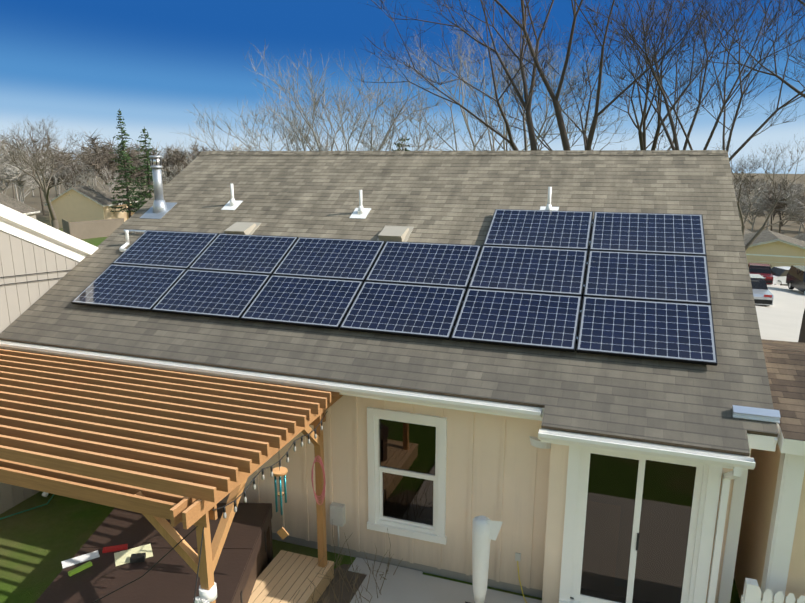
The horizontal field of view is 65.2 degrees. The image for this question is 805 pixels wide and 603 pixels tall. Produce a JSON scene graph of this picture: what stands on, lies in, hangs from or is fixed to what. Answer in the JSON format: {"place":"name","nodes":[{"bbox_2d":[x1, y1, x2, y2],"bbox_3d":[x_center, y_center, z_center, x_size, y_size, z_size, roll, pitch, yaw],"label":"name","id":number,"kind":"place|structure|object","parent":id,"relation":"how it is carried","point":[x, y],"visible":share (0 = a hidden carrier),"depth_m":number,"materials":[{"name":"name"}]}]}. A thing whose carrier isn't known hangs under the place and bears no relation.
{"place":"outdoors","nodes":[
{"label":"outdoors","id":0,"kind":"place"},
{"bbox_2d":[0,172,804,602],"bbox_3d":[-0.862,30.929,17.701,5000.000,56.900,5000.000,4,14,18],"label":"ground","id":1,"kind":"structure","parent":0,"point":[38,546],"depth_m":9.70,"materials":[{"name":"green plant"}]},
{"bbox_2d":[0,143,29,193],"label":"tree","id":2,"kind":"object","parent":1,"relation":"on","point":[6,178],"visible":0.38,"depth_m":92.00,"materials":[{"name":"plant"}]},
{"bbox_2d":[0,192,39,219],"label":"roof","id":3,"kind":"structure","parent":1,"relation":"on","point":[17,205],"depth_m":78.84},
{"bbox_2d":[0,144,52,201],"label":"tree","id":4,"kind":"object","parent":1,"relation":"on","point":[25,168],"visible":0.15,"depth_m":99.11,"materials":[{"name":"plant"}]},
{"bbox_2d":[0,133,61,202],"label":"tree","id":5,"kind":"object","parent":1,"relation":"on","point":[19,175],"visible":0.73,"depth_m":83.19,"materials":[{"name":"plant"}]},
{"bbox_2d":[12,133,64,214],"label":"tree","id":6,"kind":"object","parent":1,"relation":"on","point":[55,169],"visible":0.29,"depth_m":103.73,"materials":[{"name":"plant"}]},
{"bbox_2d":[0,115,89,229],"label":"dark tree","id":7,"kind":"object","parent":1,"relation":"on","point":[44,187],"visible":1,"depth_m":43.63,"materials":[{"name":"brown plant"}]},
{"bbox_2d":[0,204,97,513],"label":"neighboring house","id":8,"kind":"structure","parent":1,"relation":"on","point":[38,259],"depth_m":10.36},
{"bbox_2d":[34,154,70,197],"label":"tree","id":9,"kind":"object","parent":1,"relation":"on","point":[52,181],"visible":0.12,"depth_m":112.16,"materials":[{"name":"brown plant"}]},
{"bbox_2d":[40,135,75,196],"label":"tree","id":10,"kind":"object","parent":1,"relation":"on","point":[56,149],"visible":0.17,"depth_m":110.54,"materials":[{"name":"brown plant"}]},
{"bbox_2d":[53,153,78,187],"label":"tree","id":11,"kind":"object","parent":1,"relation":"on","point":[70,177],"visible":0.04,"depth_m":113.36,"materials":[{"name":"brown plant"}]},
{"bbox_2d":[46,136,105,185],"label":"tree","id":12,"kind":"object","parent":1,"relation":"on","point":[64,157],"visible":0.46,"depth_m":95.58,"materials":[{"name":"brown plant"}]},
{"bbox_2d":[51,159,104,192],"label":"pale tree","id":13,"kind":"object","parent":1,"relation":"on","point":[63,173],"visible":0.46,"depth_m":95.03,"materials":[{"name":"grey plant"}]},
{"bbox_2d":[62,218,123,238],"bbox_3d":[-35.068,-7.662,66.261,7.871,2.315,7.185,4,14,18],"label":"privacy fence","id":14,"kind":"object","parent":1,"relation":"on","point":[92,229],"visible":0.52,"depth_m":64.60,"materials":[{"name":"brown wood"}]},
{"bbox_2d":[58,129,129,184],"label":"tree","id":15,"kind":"object","parent":1,"relation":"on","point":[101,161],"visible":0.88,"depth_m":89.32,"materials":[{"name":"brown plant"}]},
{"bbox_2d":[75,144,113,185],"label":"tree","id":16,"kind":"object","parent":1,"relation":"on","point":[83,163],"visible":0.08,"depth_m":109.18,"materials":[{"name":"brown plant"}]},
{"bbox_2d":[67,165,125,191],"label":"pale tree","id":17,"kind":"object","parent":1,"relation":"on","point":[93,178],"visible":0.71,"depth_m":83.96,"materials":[{"name":"grey plant"}]},
{"bbox_2d":[44,183,153,227],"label":"house","id":18,"kind":"structure","parent":1,"relation":"on","point":[85,203],"depth_m":81.67,"materials":[{"name":"beige paint"}]},
{"bbox_2d":[89,143,124,184],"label":"tree","id":19,"kind":"object","parent":1,"relation":"on","point":[115,172],"visible":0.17,"depth_m":102.56,"materials":[{"name":"brown plant"}]},
{"bbox_2d":[110,162,126,183],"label":"tree","id":20,"kind":"object","parent":1,"relation":"on","point":[118,177],"visible":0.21,"depth_m":120.83,"materials":[{"name":"brown plant"}]},
{"bbox_2d":[106,109,144,217],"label":"conifer","id":21,"kind":"object","parent":1,"relation":"on","point":[122,166],"visible":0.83,"depth_m":81.43,"materials":[{"name":"green plant"}]},
{"bbox_2d":[110,141,149,181],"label":"tree","id":22,"kind":"object","parent":1,"relation":"on","point":[134,165],"visible":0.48,"depth_m":105.55,"materials":[{"name":"brown plant"}]},
{"bbox_2d":[126,200,147,218],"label":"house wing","id":23,"kind":"structure","parent":1,"relation":"on","point":[132,213],"depth_m":85.74,"materials":[{"name":"beige"}]},
{"bbox_2d":[117,142,163,186],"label":"tree","id":24,"kind":"object","parent":1,"relation":"on","point":[137,146],"visible":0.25,"depth_m":112.19,"materials":[{"name":"brown plant"}]},
{"bbox_2d":[126,127,157,210],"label":"conifer","id":25,"kind":"object","parent":1,"relation":"on","point":[146,194],"visible":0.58,"depth_m":78.43,"materials":[{"name":"green plant"}]},
{"bbox_2d":[35,503,272,602],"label":"hot tub","id":26,"kind":"object","parent":1,"relation":"on","point":[245,558],"visible":0.77,"depth_m":7.54,"materials":[{"name":"brown plastic"}]},
{"bbox_2d":[61,544,152,575],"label":"items on cover","id":27,"kind":"object","parent":26,"relation":"on","point":[138,554],"visible":0.81,"depth_m":7.63,"materials":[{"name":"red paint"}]},
{"bbox_2d":[134,141,181,183],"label":"tree","id":28,"kind":"object","parent":1,"relation":"on","point":[156,155],"visible":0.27,"depth_m":109.63,"materials":[{"name":"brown plant"}]},
{"bbox_2d":[0,348,342,602],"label":"pergola","id":29,"kind":"object","parent":1,"relation":"on","point":[194,448],"visible":0.92,"depth_m":6.87,"materials":[{"name":"brown wood"}]},
{"bbox_2d":[195,582,216,602],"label":"white cloth on post","id":30,"kind":"object","parent":29,"relation":"attached to","point":[207,596],"visible":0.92,"depth_m":6.03,"materials":[{"name":"fabric"}]},
{"bbox_2d":[92,411,327,602],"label":"string lights","id":31,"kind":"object","parent":29,"relation":"hanging from","point":[263,478],"visible":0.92,"depth_m":6.27},
{"bbox_2d":[273,448,288,539],"bbox_3d":[-1.351,2.110,6.977,0.170,1.198,0.170,4,14,18],"label":"wind chime","id":32,"kind":"object","parent":29,"relation":"attached to","point":[279,472],"visible":0.98,"depth_m":6.94,"materials":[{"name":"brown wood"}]},
{"bbox_2d":[311,455,325,504],"bbox_3d":[-1.095,2.321,8.190,0.221,0.710,0.041,4,14,18],"label":"pink rope","id":33,"kind":"object","parent":29,"relation":"attached to","point":[323,470],"visible":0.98,"depth_m":8.18,"materials":[{"name":"pink fabric"}]},
{"bbox_2d":[161,145,187,180],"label":"tree","id":34,"kind":"object","parent":1,"relation":"on","point":[168,150],"visible":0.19,"depth_m":110.27,"materials":[{"name":"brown plant"}]},
{"bbox_2d":[161,146,188,183],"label":"tree","id":35,"kind":"object","parent":1,"relation":"on","point":[173,163],"visible":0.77,"depth_m":101.17,"materials":[{"name":"grey plant"}]},
{"bbox_2d":[162,158,195,182],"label":"pale tree","id":36,"kind":"object","parent":1,"relation":"on","point":[182,166],"visible":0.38,"depth_m":83.11,"materials":[{"name":"grey plant"}]},
{"bbox_2d":[166,142,194,167],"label":"tree","id":37,"kind":"object","parent":1,"relation":"on","point":[193,157],"visible":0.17,"depth_m":128.07,"materials":[{"name":"grey plant"}]},
{"bbox_2d":[183,142,198,165],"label":"tree","id":38,"kind":"object","parent":1,"relation":"on","point":[192,151],"visible":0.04,"depth_m":154.55,"materials":[{"name":"grey plant"}]},
{"bbox_2d":[190,144,208,155],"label":"tree","id":39,"kind":"object","parent":1,"relation":"on","point":[200,151],"visible":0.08,"depth_m":120.50,"materials":[{"name":"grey plant"}]},
{"bbox_2d":[215,138,248,150],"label":"tree","id":40,"kind":"object","parent":1,"relation":"on","point":[236,148],"visible":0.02,"depth_m":101.75,"materials":[{"name":"grey plant"}]},
{"bbox_2d":[230,138,261,150],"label":"tree","id":41,"kind":"object","parent":1,"relation":"on","point":[244,147],"visible":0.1,"depth_m":121.28,"materials":[{"name":"grey plant"}]},
{"bbox_2d":[146,88,380,189],"bbox_3d":[-5.170,-4.566,26.920,10.076,8.754,7.304,4,14,18],"label":"tree","id":42,"kind":"object","parent":1,"relation":"on","point":[290,134],"visible":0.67,"depth_m":25.31,"materials":[{"name":"grey plant"}]},
{"bbox_2d":[248,550,333,602],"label":"deck step","id":43,"kind":"object","parent":1,"relation":"on","point":[284,577],"visible":0.87,"depth_m":8.28,"materials":[{"name":"brown wood"}]},
{"bbox_2d":[229,44,463,150],"bbox_3d":[-2.551,-4.896,24.469,9.293,10.300,7.361,4,14,18],"label":"tree","id":44,"kind":"object","parent":1,"relation":"on","point":[316,102],"visible":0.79,"depth_m":24.04,"materials":[{"name":"grey plant"}]},
{"bbox_2d":[293,520,402,602],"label":"bare shrub","id":45,"kind":"object","parent":1,"relation":"on","point":[344,585],"visible":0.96,"depth_m":8.44,"materials":[{"name":"brown plant"}]},
{"bbox_2d":[290,86,461,150],"bbox_3d":[-0.954,-4.304,25.483,7.082,8.870,6.593,-5,14,-21],"label":"tree","id":46,"kind":"object","parent":1,"relation":"on","point":[404,136],"visible":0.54,"depth_m":24.75,"materials":[{"name":"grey plant"}]},
{"bbox_2d":[392,136,409,150],"bbox_3d":[-0.235,-6.820,41.502,4.085,8.180,4.471,-10,17,-37],"label":"conifer","id":47,"kind":"object","parent":1,"relation":"on","point":[398,147],"visible":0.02,"depth_m":40.62,"materials":[{"name":"green plant"}]},
{"bbox_2d":[72,395,750,602],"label":"house walls","id":48,"kind":"structure","parent":1,"relation":"on","point":[506,473],"depth_m":8.32,"materials":[{"name":"beige wood"}]},
{"bbox_2d":[0,436,550,602],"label":"wall fixtures","id":49,"kind":"object","parent":48,"relation":"attached to","point":[337,514],"depth_m":8.94,"materials":[{"name":"white plastic"}]},
{"bbox_2d":[0,341,755,602],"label":"gutters","id":50,"kind":"object","parent":48,"relation":"attached to","point":[737,463],"visible":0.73,"depth_m":7.40,"materials":[{"name":"white metal"}]},
{"bbox_2d":[0,150,777,455],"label":"house roof","id":51,"kind":"structure","parent":48,"relation":"on","point":[450,197],"depth_m":9.63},
{"bbox_2d":[119,230,145,251],"bbox_3d":[-4.526,-1.077,11.390,1.742,0.382,0.669,4,14,18],"label":"roof conduit","id":52,"kind":"object","parent":51,"relation":"on","point":[122,247],"visible":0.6,"depth_m":11.52,"materials":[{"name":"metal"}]},
{"bbox_2d":[140,156,176,218],"bbox_3d":[-4.827,-2.249,12.339,0.500,1.196,0.537,4,14,18],"label":"chimney flue","id":53,"kind":"object","parent":51,"relation":"on","point":[160,208],"visible":1,"depth_m":12.33,"materials":[{"name":"metal"}]},
{"bbox_2d":[221,184,242,209],"bbox_3d":[-3.292,-2.020,12.115,0.300,0.488,0.306,4,14,18],"label":"vent pipe","id":54,"kind":"object","parent":51,"relation":"on","point":[232,204],"visible":1,"depth_m":12.12,"materials":[{"name":"white plastic"}]},
{"bbox_2d":[224,222,260,234],"bbox_3d":[-2.893,-1.276,11.330,0.520,0.257,0.504,4,14,18],"label":"roof box vent","id":55,"kind":"object","parent":51,"relation":"on","point":[247,228],"visible":0.77,"depth_m":11.23,"materials":[{"name":"beige metal"}]},
{"bbox_2d":[350,190,370,218],"bbox_3d":[-0.750,-1.731,11.153,0.300,0.488,0.306,4,14,18],"label":"vent pipe","id":56,"kind":"object","parent":51,"relation":"on","point":[360,212],"visible":1,"depth_m":11.15,"materials":[{"name":"white plastic"}]},
{"bbox_2d":[0,340,777,470],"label":"house fascia trim","id":57,"kind":"structure","parent":51,"relation":"attached to","point":[763,442],"depth_m":6.93,"materials":[{"name":"white wood"}]},
{"bbox_2d":[71,209,716,365],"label":"solar panels","id":58,"kind":"object","parent":51,"relation":"on","point":[646,288],"visible":1,"depth_m":9.18,"materials":[{"name":"glass"}]},
{"bbox_2d":[377,225,413,241],"bbox_3d":[-0.132,-1.101,10.459,0.520,0.257,0.504,4,14,18],"label":"roof box vent","id":59,"kind":"object","parent":51,"relation":"on","point":[396,233],"visible":0.77,"depth_m":10.34,"materials":[{"name":"beige metal"}]},
{"bbox_2d":[540,187,558,210],"bbox_3d":[2.395,-1.624,10.276,0.300,0.488,0.306,4,14,18],"label":"vent pipe","id":60,"kind":"object","parent":51,"relation":"on","point":[549,206],"visible":0.56,"depth_m":10.28,"materials":[{"name":"white plastic"}]},
{"bbox_2d":[732,405,780,423],"bbox_3d":[3.741,1.191,6.661,0.440,0.115,0.122,4,14,18],"label":"gutter section","id":61,"kind":"object","parent":51,"relation":"on","point":[756,414],"visible":1,"depth_m":6.63,"materials":[{"name":"metal"}]},
{"bbox_2d":[367,407,446,544],"bbox_3d":[0.097,2.329,8.663,1.150,1.830,0.350,4,14,18],"label":"window","id":62,"kind":"structure","parent":48,"relation":"attached to","point":[407,456],"depth_m":8.57,"materials":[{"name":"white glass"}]},
{"bbox_2d":[559,446,722,602],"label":"sliding door","id":63,"kind":"structure","parent":48,"relation":"attached to","point":[639,529],"depth_m":7.41,"materials":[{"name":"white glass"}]},
{"bbox_2d":[348,557,541,602],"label":"concrete patio","id":64,"kind":"structure","parent":1,"relation":"on","point":[403,585],"depth_m":8.39,"materials":[{"name":"grey concrete"}]},
{"bbox_2d":[465,515,502,602],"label":"covered umbrella","id":65,"kind":"object","parent":64,"relation":"on","point":[485,530],"visible":1,"depth_m":7.54,"materials":[{"name":"white fabric"}]},
{"bbox_2d":[354,0,630,150],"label":"tree","id":66,"kind":"object","parent":1,"relation":"on","point":[475,75],"visible":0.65,"depth_m":25.91,"materials":[{"name":"brown plant"}]},
{"bbox_2d":[348,0,734,150],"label":"bare tree","id":67,"kind":"object","parent":1,"relation":"on","point":[526,104],"visible":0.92,"depth_m":21.42,"materials":[{"name":"brown plant"}]},
{"bbox_2d":[457,60,641,150],"bbox_3d":[7.746,-5.842,29.792,10.305,11.419,8.843,-7,15,-27],"label":"tree","id":68,"kind":"object","parent":1,"relation":"on","point":[551,123],"visible":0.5,"depth_m":29.05,"materials":[{"name":"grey plant"}]},
{"bbox_2d":[443,0,760,150],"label":"bare tree","id":69,"kind":"object","parent":1,"relation":"on","point":[642,138],"visible":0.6,"depth_m":23.25,"materials":[{"name":"brown plant"}]},
{"bbox_2d":[576,0,804,161],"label":"bare tree","id":70,"kind":"object","parent":1,"relation":"on","point":[701,91],"visible":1,"depth_m":19.25,"materials":[{"name":"brown plant"}]},
{"bbox_2d":[671,0,804,342],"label":"tree","id":71,"kind":"object","parent":1,"relation":"on","point":[802,335],"visible":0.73,"depth_m":21.79,"materials":[{"name":"brown plant"}]},
{"bbox_2d":[733,176,748,193],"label":"tree","id":72,"kind":"object","parent":1,"relation":"on","point":[739,185],"visible":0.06,"depth_m":125.39,"materials":[{"name":"brown plant"}]},
{"bbox_2d":[732,170,757,199],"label":"tree","id":73,"kind":"object","parent":1,"relation":"on","point":[751,187],"visible":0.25,"depth_m":141.39,"materials":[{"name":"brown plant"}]},
{"bbox_2d":[735,184,754,216],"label":"tree","id":74,"kind":"object","parent":1,"relation":"on","point":[743,198],"visible":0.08,"depth_m":120.88,"materials":[{"name":"brown plant"}]},
{"bbox_2d":[736,194,760,219],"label":"tree","id":75,"kind":"object","parent":1,"relation":"on","point":[754,213],"visible":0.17,"depth_m":67.01,"materials":[{"name":"brown plant"}]},
{"bbox_2d":[734,175,782,231],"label":"tree","id":76,"kind":"object","parent":1,"relation":"on","point":[754,208],"visible":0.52,"depth_m":104.72,"materials":[{"name":"brown plant"}]},
{"bbox_2d":[713,134,804,250],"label":"tree","id":77,"kind":"object","parent":1,"relation":"on","point":[751,241],"visible":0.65,"depth_m":38.93,"materials":[{"name":"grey plant"}]},
{"bbox_2d":[752,178,768,205],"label":"tree","id":78,"kind":"object","parent":1,"relation":"on","point":[761,181],"visible":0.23,"depth_m":193.59,"materials":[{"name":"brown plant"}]},
{"bbox_2d":[751,186,784,229],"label":"tree","id":79,"kind":"object","parent":1,"relation":"on","point":[769,210],"visible":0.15,"depth_m":118.14,"materials":[{"name":"brown plant"}]},
{"bbox_2d":[734,339,804,602],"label":"house","id":80,"kind":"structure","parent":1,"relation":"on","point":[771,550],"depth_m":7.01,"materials":[{"name":"brown paint"}]},
{"bbox_2d":[740,578,804,602],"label":"picket fence","id":81,"kind":"object","parent":1,"relation":"on","point":[752,592],"visible":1,"depth_m":6.70,"materials":[{"name":"white wood"}]},
{"bbox_2d":[763,176,783,187],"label":"tree","id":82,"kind":"object","parent":1,"relation":"on","point":[770,182],"visible":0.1,"depth_m":172.24,"materials":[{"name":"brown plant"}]},
{"bbox_2d":[744,230,804,267],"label":"neighboring house","id":83,"kind":"structure","parent":1,"relation":"on","point":[772,248],"depth_m":57.16,"materials":[{"name":"yellow paint"}]},
{"bbox_2d":[764,191,790,230],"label":"tree","id":84,"kind":"object","parent":1,"relation":"on","point":[774,213],"depth_m":120.58,"materials":[{"name":"brown plant"}]},
{"bbox_2d":[759,175,804,233],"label":"tree","id":85,"kind":"object","parent":1,"relation":"on","point":[778,206],"visible":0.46,"depth_m":103.63,"materials":[{"name":"brown plant"}]},
{"bbox_2d":[768,178,802,197],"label":"tree","id":86,"kind":"object","parent":1,"relation":"on","point":[775,183],"visible":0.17,"depth_m":162.99,"materials":[{"name":"brown plant"}]},
{"bbox_2d":[772,188,804,230],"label":"tree","id":87,"kind":"object","parent":1,"relation":"on","point":[795,205],"visible":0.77,"depth_m":98.81,"materials":[{"name":"brown plant"}]},
{"bbox_2d":[778,181,804,233],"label":"tree","id":88,"kind":"object","parent":1,"relation":"on","point":[791,190],"visible":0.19,"depth_m":118.98,"materials":[{"name":"brown plant"}]},
{"bbox_2d":[793,233,804,240],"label":"house","id":89,"kind":"structure","parent":1,"relation":"on","point":[800,236],"depth_m":70.25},
{"bbox_2d":[0,0,804,173],"label":"sky","id":90,"kind":"structure","parent":0,"point":[79,62],"materials":[{"name":"blue"}]},
{"bbox_2d":[755,284,804,341],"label":"driveway","id":91,"kind":"structure","parent":0,"point":[780,319],"depth_m":30.34,"materials":[{"name":"concrete"}]},
{"bbox_2d":[748,263,772,284],"bbox_3d":[29.354,-2.337,51.858,1.758,1.412,4.580,6,14,24],"label":"maroon car","id":92,"kind":"object","parent":91,"relation":"on","point":[761,269],"visible":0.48,"depth_m":50.95,"materials":[{"name":"paint"}]},
{"bbox_2d":[750,274,773,305],"bbox_3d":[19.447,-0.757,35.570,1.866,1.412,4.621,4,14,18],"label":"car","id":93,"kind":"object","parent":91,"relation":"on","point":[762,294],"visible":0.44,"depth_m":33.99,"materials":[{"name":"paint"}]},
{"bbox_2d":[771,266,789,284],"bbox_3d":[31.645,-2.058,51.705,4.780,1.412,1.758,-2,13,-8],"label":"white car","id":94,"kind":"object","parent":91,"relation":"on","point":[779,274],"visible":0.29,"depth_m":50.79,"materials":[{"name":"paint"}]},
{"bbox_2d":[786,265,804,294],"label":"parked vehicle","id":95,"kind":"object","parent":91,"relation":"on","point":[795,277],"visible":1,"depth_m":45.62,"materials":[{"name":"paint"}]}
]}

